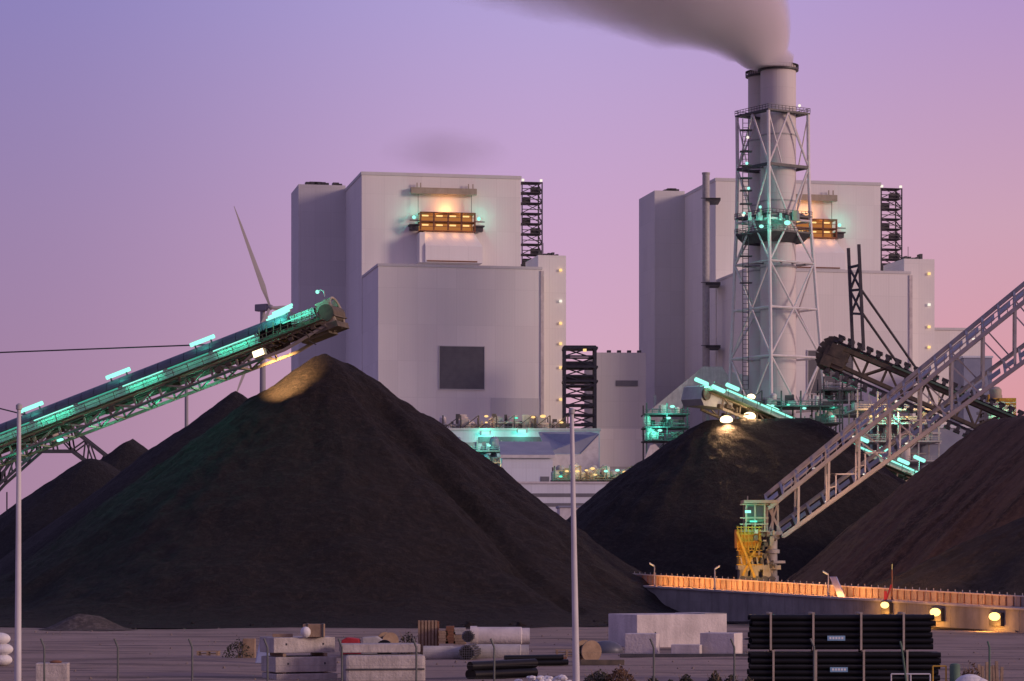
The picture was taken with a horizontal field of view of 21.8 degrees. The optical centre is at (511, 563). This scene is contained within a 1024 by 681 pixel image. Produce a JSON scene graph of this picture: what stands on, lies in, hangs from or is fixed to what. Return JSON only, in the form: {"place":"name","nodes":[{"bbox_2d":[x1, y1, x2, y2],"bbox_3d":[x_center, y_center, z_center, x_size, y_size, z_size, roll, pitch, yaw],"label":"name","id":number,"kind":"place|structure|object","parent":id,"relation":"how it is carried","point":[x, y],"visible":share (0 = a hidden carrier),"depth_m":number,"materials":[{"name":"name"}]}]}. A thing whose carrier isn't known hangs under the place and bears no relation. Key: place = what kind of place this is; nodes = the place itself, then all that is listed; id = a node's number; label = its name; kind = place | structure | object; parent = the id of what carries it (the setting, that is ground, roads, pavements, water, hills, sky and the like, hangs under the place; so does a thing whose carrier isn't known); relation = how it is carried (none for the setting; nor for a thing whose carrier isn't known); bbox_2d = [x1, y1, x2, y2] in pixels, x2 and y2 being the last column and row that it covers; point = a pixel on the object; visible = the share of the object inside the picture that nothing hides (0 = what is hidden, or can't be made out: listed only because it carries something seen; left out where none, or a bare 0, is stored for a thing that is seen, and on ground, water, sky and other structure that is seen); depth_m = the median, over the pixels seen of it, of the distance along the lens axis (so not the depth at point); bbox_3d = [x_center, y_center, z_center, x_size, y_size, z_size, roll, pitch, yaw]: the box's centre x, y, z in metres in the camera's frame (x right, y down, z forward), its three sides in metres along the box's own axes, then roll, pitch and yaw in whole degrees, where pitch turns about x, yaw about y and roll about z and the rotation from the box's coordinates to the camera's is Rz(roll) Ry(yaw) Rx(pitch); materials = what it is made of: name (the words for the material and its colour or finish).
{"place":"outdoors","nodes":[
{"label":"outdoors","id":0,"kind":"place"},
{"bbox_2d":[291,171,565,427],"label":"boiler house","id":1,"kind":"structure","parent":0,"point":[445,295],"depth_m":816.84,"materials":[{"name":"metal"}]},
{"bbox_2d":[0,624,1023,680],"bbox_3d":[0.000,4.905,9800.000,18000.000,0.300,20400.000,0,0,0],"label":"ground","id":2,"kind":"structure","parent":0,"point":[87,659],"depth_m":141.00,"materials":[{"name":"concrete"}]},
{"bbox_2d":[0,655,11,665],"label":"bulk bag","id":3,"kind":"object","parent":2,"relation":"on","point":[5,660],"visible":1,"depth_m":125.73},
{"bbox_2d":[0,644,12,654],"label":"bulk bag","id":4,"kind":"object","parent":3,"relation":"on","point":[5,649],"visible":1,"depth_m":125.72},
{"bbox_2d":[0,633,10,643],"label":"bulk bag","id":5,"kind":"object","parent":4,"relation":"on","point":[5,638],"visible":1,"depth_m":125.75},
{"bbox_2d":[14,403,21,680],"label":"light pole","id":6,"kind":"object","parent":2,"relation":"on","point":[17,667],"visible":1,"depth_m":91.92,"materials":[{"name":"white metal"}]},
{"bbox_2d":[36,662,69,680],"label":"concrete block","id":7,"kind":"object","parent":2,"relation":"on","point":[57,671],"depth_m":108.07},
{"bbox_2d":[0,428,106,490],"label":"gantry frame","id":8,"kind":"object","parent":2,"relation":"on","point":[87,442],"visible":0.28,"depth_m":419.88,"materials":[{"name":"metal"}]},
{"bbox_2d":[0,458,120,558],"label":"coal pile","id":9,"kind":"object","parent":2,"relation":"on","point":[54,499],"visible":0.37,"depth_m":336.95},
{"bbox_2d":[39,614,137,630],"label":"gravel heap","id":10,"kind":"object","parent":2,"relation":"on","point":[81,622],"visible":1,"depth_m":194.48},
{"bbox_2d":[0,391,247,575],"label":"coal pile","id":11,"kind":"object","parent":2,"relation":"on","point":[154,456],"visible":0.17,"depth_m":292.84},
{"bbox_2d":[100,439,147,470],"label":"coal pile","id":12,"kind":"object","parent":2,"relation":"on","point":[122,456],"visible":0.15,"depth_m":359.80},
{"bbox_2d":[0,290,349,466],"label":"stacker boom","id":13,"kind":"object","parent":2,"relation":"on","point":[278,331],"visible":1,"depth_m":236.47,"materials":[{"name":"metal"}]},
{"bbox_2d":[185,385,187,426],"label":"light mast","id":14,"kind":"object","parent":2,"relation":"on","point":[186,409],"depth_m":419.75,"materials":[{"name":"metal"}]},
{"bbox_2d":[222,639,252,657],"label":"bush","id":15,"kind":"object","parent":2,"relation":"on","point":[240,645],"visible":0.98,"depth_m":135.89,"materials":[{"name":"green plant"}]},
{"bbox_2d":[243,638,255,657],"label":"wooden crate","id":16,"kind":"object","parent":2,"relation":"on","point":[250,643],"visible":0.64,"depth_m":136.00,"materials":[{"name":"brown wood"}]},
{"bbox_2d":[234,207,290,391],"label":"wind turbine","id":17,"kind":"object","parent":2,"relation":"on","point":[262,308],"visible":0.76,"depth_m":1497.03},
{"bbox_2d":[255,642,269,662],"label":"plastic sheet","id":18,"kind":"object","parent":2,"relation":"on","point":[258,657],"visible":0.24,"depth_m":130.00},
{"bbox_2d":[262,672,336,679],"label":"concrete slab","id":19,"kind":"structure","parent":2,"relation":"on","point":[305,676],"depth_m":112.62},
{"bbox_2d":[341,637,360,653],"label":"tarpaulin bundle","id":20,"kind":"object","parent":2,"relation":"on","point":[351,640],"visible":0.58,"depth_m":140.00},
{"bbox_2d":[129,620,607,627],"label":"coal lumps","id":21,"kind":"object","parent":2,"relation":"on","point":[469,623],"visible":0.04,"depth_m":202.86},
{"bbox_2d":[0,354,738,628],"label":"coal pile","id":22,"kind":"object","parent":2,"relation":"on","point":[329,491],"visible":0.94,"depth_m":220.96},
{"bbox_2d":[361,636,382,653],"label":"tarpaulin bundle","id":23,"kind":"object","parent":2,"relation":"on","point":[373,639],"visible":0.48,"depth_m":140.00,"materials":[{"name":"fabric"}]},
{"bbox_2d":[343,654,424,680],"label":"concrete block","id":24,"kind":"object","parent":2,"relation":"on","point":[378,667],"depth_m":110.74,"materials":[{"name":"concrete"}]},
{"bbox_2d":[339,643,419,652],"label":"concrete slab","id":25,"kind":"structure","parent":24,"relation":"on","point":[374,647],"depth_m":111.25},
{"bbox_2d":[378,632,398,642],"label":"cable drum","id":26,"kind":"object","parent":2,"relation":"on","point":[391,637],"visible":0.49,"depth_m":150.07,"materials":[{"name":"brown wood"}]},
{"bbox_2d":[398,631,421,653],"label":"bush","id":27,"kind":"object","parent":2,"relation":"on","point":[408,638],"visible":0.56,"depth_m":141.91,"materials":[{"name":"green plant"}]},
{"bbox_2d":[418,620,438,653],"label":"slatted crate","id":28,"kind":"object","parent":2,"relation":"on","point":[428,633],"visible":0.66,"depth_m":142.00,"materials":[{"name":"brown wood"}]},
{"bbox_2d":[423,646,460,659],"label":"concrete pipe","id":29,"kind":"object","parent":2,"relation":"on","point":[438,652],"visible":0.78,"depth_m":135.65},
{"bbox_2d":[438,630,447,643],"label":"board stack","id":30,"kind":"object","parent":2,"relation":"on","point":[442,636],"visible":1,"depth_m":141.00,"materials":[{"name":"brown wood"}]},
{"bbox_2d":[446,626,455,643],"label":"board stack","id":31,"kind":"object","parent":2,"relation":"on","point":[450,634],"visible":1,"depth_m":141.00,"materials":[{"name":"wood"}]},
{"bbox_2d":[454,635,465,644],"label":"board stack","id":32,"kind":"object","parent":31,"relation":"on","point":[459,640],"visible":0.67,"depth_m":141.00,"materials":[{"name":"brown wood"}]},
{"bbox_2d":[454,628,464,633],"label":"board stack","id":33,"kind":"object","parent":32,"relation":"on","point":[459,630],"visible":0.82,"depth_m":141.00,"materials":[{"name":"wood"}]},
{"bbox_2d":[459,643,480,659],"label":"pipe bundle","id":34,"kind":"object","parent":2,"relation":"on","point":[470,651],"visible":0.99,"depth_m":134.95,"materials":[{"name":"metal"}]},
{"bbox_2d":[458,437,501,464],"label":"process deck","id":35,"kind":"structure","parent":2,"relation":"on","point":[493,446],"depth_m":718.51,"materials":[{"name":"metal"}]},
{"bbox_2d":[475,644,528,657],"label":"concrete pipe","id":36,"kind":"object","parent":2,"relation":"on","point":[501,650],"visible":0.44,"depth_m":137.62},
{"bbox_2d":[470,626,529,644],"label":"concrete pipe","id":37,"kind":"object","parent":36,"relation":"on","point":[506,635],"visible":0.88,"depth_m":138.60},
{"bbox_2d":[462,630,474,641],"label":"pipe bundle","id":38,"kind":"object","parent":37,"relation":"attached to","point":[466,636],"visible":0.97,"depth_m":138.00,"materials":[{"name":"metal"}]},
{"bbox_2d":[470,668,537,678],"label":"drain pipe","id":39,"kind":"object","parent":2,"relation":"on","point":[504,673],"visible":0.95,"depth_m":113.09,"materials":[{"name":"black plastic"}]},
{"bbox_2d":[467,659,533,670],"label":"drain pipe","id":40,"kind":"object","parent":39,"relation":"on","point":[499,664],"visible":1,"depth_m":113.11,"materials":[{"name":"black plastic"}]},
{"bbox_2d":[40,638,989,680],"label":"fence","id":41,"kind":"object","parent":2,"relation":"on","point":[491,640],"visible":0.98,"depth_m":94.97,"materials":[{"name":"metal"}]},
{"bbox_2d":[12,628,1020,680],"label":"stones","id":42,"kind":"object","parent":2,"relation":"on","point":[425,664],"visible":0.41,"depth_m":135.97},
{"bbox_2d":[448,428,600,468],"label":"long hall","id":43,"kind":"structure","parent":2,"relation":"on","point":[480,435],"depth_m":746.15,"materials":[{"name":"white metal"}]},
{"bbox_2d":[439,414,568,427],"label":"process deck","id":44,"kind":"structure","parent":43,"relation":"on","point":[495,421],"depth_m":754.61,"materials":[{"name":"metal"}]},
{"bbox_2d":[499,441,554,481],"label":"shed","id":45,"kind":"structure","parent":2,"relation":"on","point":[526,461],"depth_m":700.37,"materials":[{"name":"white metal"}]},
{"bbox_2d":[514,674,571,680],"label":"rubble heap","id":46,"kind":"object","parent":2,"relation":"on","point":[561,677],"visible":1,"depth_m":105.69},
{"bbox_2d":[537,659,568,664],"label":"drain pipe","id":47,"kind":"object","parent":2,"relation":"on","point":[554,662],"visible":0.34,"depth_m":127.36,"materials":[{"name":"black plastic"}]},
{"bbox_2d":[504,655,561,659],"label":"drain pipe","id":48,"kind":"object","parent":47,"relation":"on","point":[540,657],"visible":0.82,"depth_m":127.22,"materials":[{"name":"black plastic"}]},
{"bbox_2d":[519,482,608,512],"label":"flat shed","id":49,"kind":"structure","parent":2,"relation":"on","point":[552,495],"depth_m":655.33,"materials":[{"name":"white metal"}]},
{"bbox_2d":[538,432,598,470],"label":"shed","id":50,"kind":"structure","parent":2,"relation":"on","point":[586,450],"depth_m":712.48,"materials":[{"name":"white metal"}]},
{"bbox_2d":[569,408,579,680],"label":"light pole","id":51,"kind":"object","parent":2,"relation":"on","point":[575,648],"visible":1,"depth_m":91.92,"materials":[{"name":"white metal"}]},
{"bbox_2d":[579,640,601,660],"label":"cable drum","id":52,"kind":"object","parent":2,"relation":"on","point":[590,650],"visible":0.85,"depth_m":131.04,"materials":[{"name":"brown wood"}]},
{"bbox_2d":[550,463,631,481],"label":"conveyor station","id":53,"kind":"object","parent":2,"relation":"on","point":[591,473],"visible":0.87,"depth_m":670.24,"materials":[{"name":"metal"}]},
{"bbox_2d":[583,669,607,680],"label":"bush","id":54,"kind":"object","parent":2,"relation":"on","point":[595,676],"visible":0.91,"depth_m":100.83,"materials":[{"name":"green plant"}]},
{"bbox_2d":[580,660,623,664],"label":"steel beam","id":55,"kind":"structure","parent":2,"relation":"on","point":[601,662],"depth_m":128.00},
{"bbox_2d":[598,640,622,652],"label":"tarpaulin heap","id":56,"kind":"object","parent":2,"relation":"on","point":[610,646],"visible":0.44,"depth_m":145.54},
{"bbox_2d":[605,666,634,680],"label":"bush","id":57,"kind":"object","parent":2,"relation":"on","point":[624,675],"visible":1,"depth_m":99.82,"materials":[{"name":"brown plant"}]},
{"bbox_2d":[625,633,659,652],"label":"concrete block","id":58,"kind":"object","parent":2,"relation":"on","point":[637,642],"depth_m":141.25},
{"bbox_2d":[608,612,726,646],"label":"concrete block","id":59,"kind":"structure","parent":2,"relation":"on","point":[681,628],"depth_m":153.39,"materials":[{"name":"concrete"}]},
{"bbox_2d":[620,653,747,656],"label":"timber beam","id":60,"kind":"structure","parent":2,"relation":"on","point":[682,654],"depth_m":138.20,"materials":[{"name":"wood"}]},
{"bbox_2d":[679,674,692,680],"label":"bush","id":61,"kind":"object","parent":2,"relation":"on","point":[685,677],"visible":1,"depth_m":97.92,"materials":[{"name":"green plant"}]},
{"bbox_2d":[671,644,701,652],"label":"concrete block","id":62,"kind":"object","parent":2,"relation":"on","point":[686,648],"depth_m":140.24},
{"bbox_2d":[644,367,748,458],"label":"inclined gallery","id":63,"kind":"object","parent":2,"relation":"on","point":[712,375],"visible":0.28,"depth_m":765.00,"materials":[{"name":"metal"}]},
{"bbox_2d":[707,670,721,680],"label":"bush","id":64,"kind":"object","parent":2,"relation":"on","point":[714,677],"visible":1,"depth_m":97.92,"materials":[{"name":"brown plant"}]},
{"bbox_2d":[700,632,742,652],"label":"concrete block","id":65,"kind":"object","parent":2,"relation":"on","point":[715,642],"depth_m":140.41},
{"bbox_2d":[566,418,905,581],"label":"coal pile","id":66,"kind":"object","parent":2,"relation":"on","point":[674,507],"visible":0.49,"depth_m":288.01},
{"bbox_2d":[727,62,826,416],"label":"chimney stack","id":67,"kind":"object","parent":2,"relation":"on","point":[772,236],"visible":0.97,"depth_m":754.02,"materials":[{"name":"metal"}]},
{"bbox_2d":[639,178,934,449],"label":"boiler house","id":68,"kind":"structure","parent":2,"relation":"on","point":[900,293],"depth_m":856.38,"materials":[{"name":"metal"}]},
{"bbox_2d":[701,172,720,421],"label":"vent pipe","id":69,"kind":"object","parent":68,"relation":"attached to","point":[707,284],"visible":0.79,"depth_m":840.99,"materials":[{"name":"metal"}]},
{"bbox_2d":[681,377,925,480],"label":"stacker boom","id":70,"kind":"object","parent":2,"relation":"on","point":[712,398],"visible":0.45,"depth_m":300.31,"materials":[{"name":"metal"}]},
{"bbox_2d":[632,572,1023,632],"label":"retaining wall","id":71,"kind":"structure","parent":2,"relation":"on","point":[737,600],"depth_m":210.27,"materials":[{"name":"concrete"}]},
{"bbox_2d":[823,571,828,595],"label":"lamp post","id":72,"kind":"object","parent":71,"relation":"on","point":[827,583],"visible":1,"depth_m":208.82,"materials":[{"name":"metal"}]},
{"bbox_2d":[881,601,891,613],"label":"wall lamp","id":73,"kind":"object","parent":71,"relation":"attached to","point":[886,607],"visible":0.98,"depth_m":201.82,"materials":[{"name":"glass"}]},
{"bbox_2d":[884,569,892,599],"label":"lamp post","id":74,"kind":"object","parent":71,"relation":"on","point":[886,594],"visible":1,"depth_m":202.37,"materials":[{"name":"metal"}]},
{"bbox_2d":[930,608,943,620],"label":"wall lamp","id":75,"kind":"object","parent":71,"relation":"attached to","point":[938,613],"visible":0.9,"depth_m":196.93,"materials":[{"name":"glass"}]},
{"bbox_2d":[989,612,1003,625],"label":"wall lamp","id":76,"kind":"object","parent":71,"relation":"attached to","point":[996,618],"visible":1,"depth_m":191.62,"materials":[{"name":"glass"}]},
{"bbox_2d":[830,577,844,596],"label":"chute panel","id":77,"kind":"object","parent":2,"relation":"on","point":[837,586],"visible":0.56,"depth_m":208.75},
{"bbox_2d":[727,517,1023,629],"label":"coal pile","id":78,"kind":"object","parent":2,"relation":"on","point":[990,562],"visible":0.49,"depth_m":212.98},
{"bbox_2d":[735,281,1023,581],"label":"portal reclaimer","id":79,"kind":"object","parent":2,"relation":"on","point":[754,513],"visible":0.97,"depth_m":224.92,"materials":[{"name":"metal"}]},
{"bbox_2d":[748,506,762,515],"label":"cabin window","id":80,"kind":"structure","parent":79,"relation":"in","point":[759,508],"depth_m":225.96,"materials":[{"name":"grey glass"}]},
{"bbox_2d":[784,415,1023,586],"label":"coal pile","id":81,"kind":"object","parent":2,"relation":"on","point":[969,486],"visible":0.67,"depth_m":252.41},
{"bbox_2d":[890,673,930,680],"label":"barrier","id":82,"kind":"object","parent":2,"relation":"on","point":[910,674],"visible":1,"depth_m":99.98,"materials":[{"name":"white metal"}]},
{"bbox_2d":[815,244,1023,436],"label":"chain scraper","id":83,"kind":"object","parent":2,"relation":"on","point":[831,354],"visible":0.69,"depth_m":293.60,"materials":[{"name":"metal"}]},
{"bbox_2d":[932,665,946,680],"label":"barrier","id":84,"kind":"object","parent":2,"relation":"on","point":[933,666],"visible":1,"depth_m":99.98,"materials":[{"name":"metal"}]},
{"bbox_2d":[950,663,959,680],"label":"barrel","id":85,"kind":"object","parent":2,"relation":"on","point":[954,671],"visible":0.93,"depth_m":99.84,"materials":[{"name":"green paint"}]},
{"bbox_2d":[955,674,986,680],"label":"covered heap","id":86,"kind":"object","parent":2,"relation":"on","point":[969,677],"visible":1,"depth_m":97.77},
{"bbox_2d":[950,356,992,424],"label":"blue hall","id":87,"kind":"structure","parent":2,"relation":"on","point":[971,364],"depth_m":800.22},
{"bbox_2d":[962,662,981,677],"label":"bush","id":88,"kind":"object","parent":2,"relation":"on","point":[968,672],"visible":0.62,"depth_m":100.93,"materials":[{"name":"brown plant"}]},
{"bbox_2d":[977,661,1003,680],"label":"picket panel","id":89,"kind":"object","parent":2,"relation":"on","point":[994,673],"visible":0.79,"depth_m":102.06,"materials":[{"name":"brown wood"}]},
{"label":"bearer timber","id":90,"kind":"object","parent":2,"relation":"on","visible":0},
{"bbox_2d":[747,649,940,680],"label":"pipe bundle","id":91,"kind":"object","parent":90,"relation":"on","point":[858,665],"visible":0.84,"depth_m":108.02,"materials":[{"name":"black plastic"}]},
{"bbox_2d":[747,612,935,649],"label":"pipe bundle","id":92,"kind":"object","parent":91,"relation":"on","point":[857,630],"visible":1,"depth_m":108.02,"materials":[{"name":"black plastic"}]},
{"bbox_2d":[0,0,1023,514],"label":"sky","id":93,"kind":"structure","parent":0,"point":[133,133],"materials":[{"name":"purple"}]},
{"bbox_2d":[556,506,579,519],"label":"pump house","id":94,"kind":"structure","parent":0,"point":[564,512],"depth_m":600.04,"materials":[{"name":"white metal"}]},
{"bbox_2d":[562,345,597,427],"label":"lattice tower","id":95,"kind":"structure","parent":0,"point":[584,382],"depth_m":787.90,"materials":[{"name":"metal"}]},
{"bbox_2d":[584,350,645,474],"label":"link building","id":96,"kind":"structure","parent":0,"point":[621,391],"depth_m":838.41,"materials":[{"name":"metal"}]},
{"bbox_2d":[641,403,689,459],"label":"process tower","id":97,"kind":"structure","parent":0,"point":[651,433],"depth_m":741.27,"materials":[{"name":"metal"}]},
{"bbox_2d":[738,390,841,431],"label":"chimney plinth","id":98,"kind":"structure","parent":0,"point":[828,419],"depth_m":724.14,"materials":[{"name":"concrete"}]},
{"bbox_2d":[815,376,863,438],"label":"process tower","id":99,"kind":"structure","parent":0,"point":[828,389],"depth_m":736.52,"materials":[{"name":"metal"}]},
{"bbox_2d":[846,390,941,469],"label":"process tower","id":100,"kind":"structure","parent":0,"point":[879,437],"depth_m":691.59,"materials":[{"name":"metal"}]},
{"bbox_2d":[852,424,972,470],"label":"blue hall","id":101,"kind":"structure","parent":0,"point":[950,438],"depth_m":705.82,"materials":[{"name":"white metal"}]},
{"bbox_2d":[935,328,980,423],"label":"back building","id":102,"kind":"structure","parent":0,"point":[944,337],"depth_m":870.49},
{"bbox_2d":[976,386,1015,422],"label":"process tower","id":103,"kind":"structure","parent":0,"point":[995,392],"depth_m":421.92,"materials":[{"name":"metal"}]},
{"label":"spacer timber","id":104,"kind":"object","parent":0,"visible":0},
{"bbox_2d":[261,655,336,672],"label":"concrete slab","id":105,"kind":"structure","parent":104,"relation":"on","point":[300,663],"depth_m":112.62,"materials":[{"name":"concrete"}]},
{"bbox_2d":[270,653,285,656],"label":"spacer timber","id":106,"kind":"object","parent":105,"relation":"on","point":[279,654],"visible":0.86,"depth_m":112.72,"materials":[{"name":"brown wood"}]},
{"bbox_2d":[260,636,334,652],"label":"concrete slab","id":107,"kind":"structure","parent":106,"relation":"on","point":[297,644],"depth_m":112.58,"materials":[{"name":"concrete"}]},
{"bbox_2d":[272,633,292,636],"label":"plank bundle","id":108,"kind":"object","parent":107,"relation":"on","point":[282,635],"visible":1,"depth_m":112.70,"materials":[{"name":"brown wood"}]},
{"bbox_2d":[300,626,310,637],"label":"white bag","id":109,"kind":"object","parent":107,"relation":"on","point":[305,632],"visible":1,"depth_m":112.27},
{"bbox_2d":[303,623,324,636],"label":"wooden box","id":110,"kind":"object","parent":107,"relation":"on","point":[317,630],"visible":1,"depth_m":112.40,"materials":[{"name":"brown wood"}]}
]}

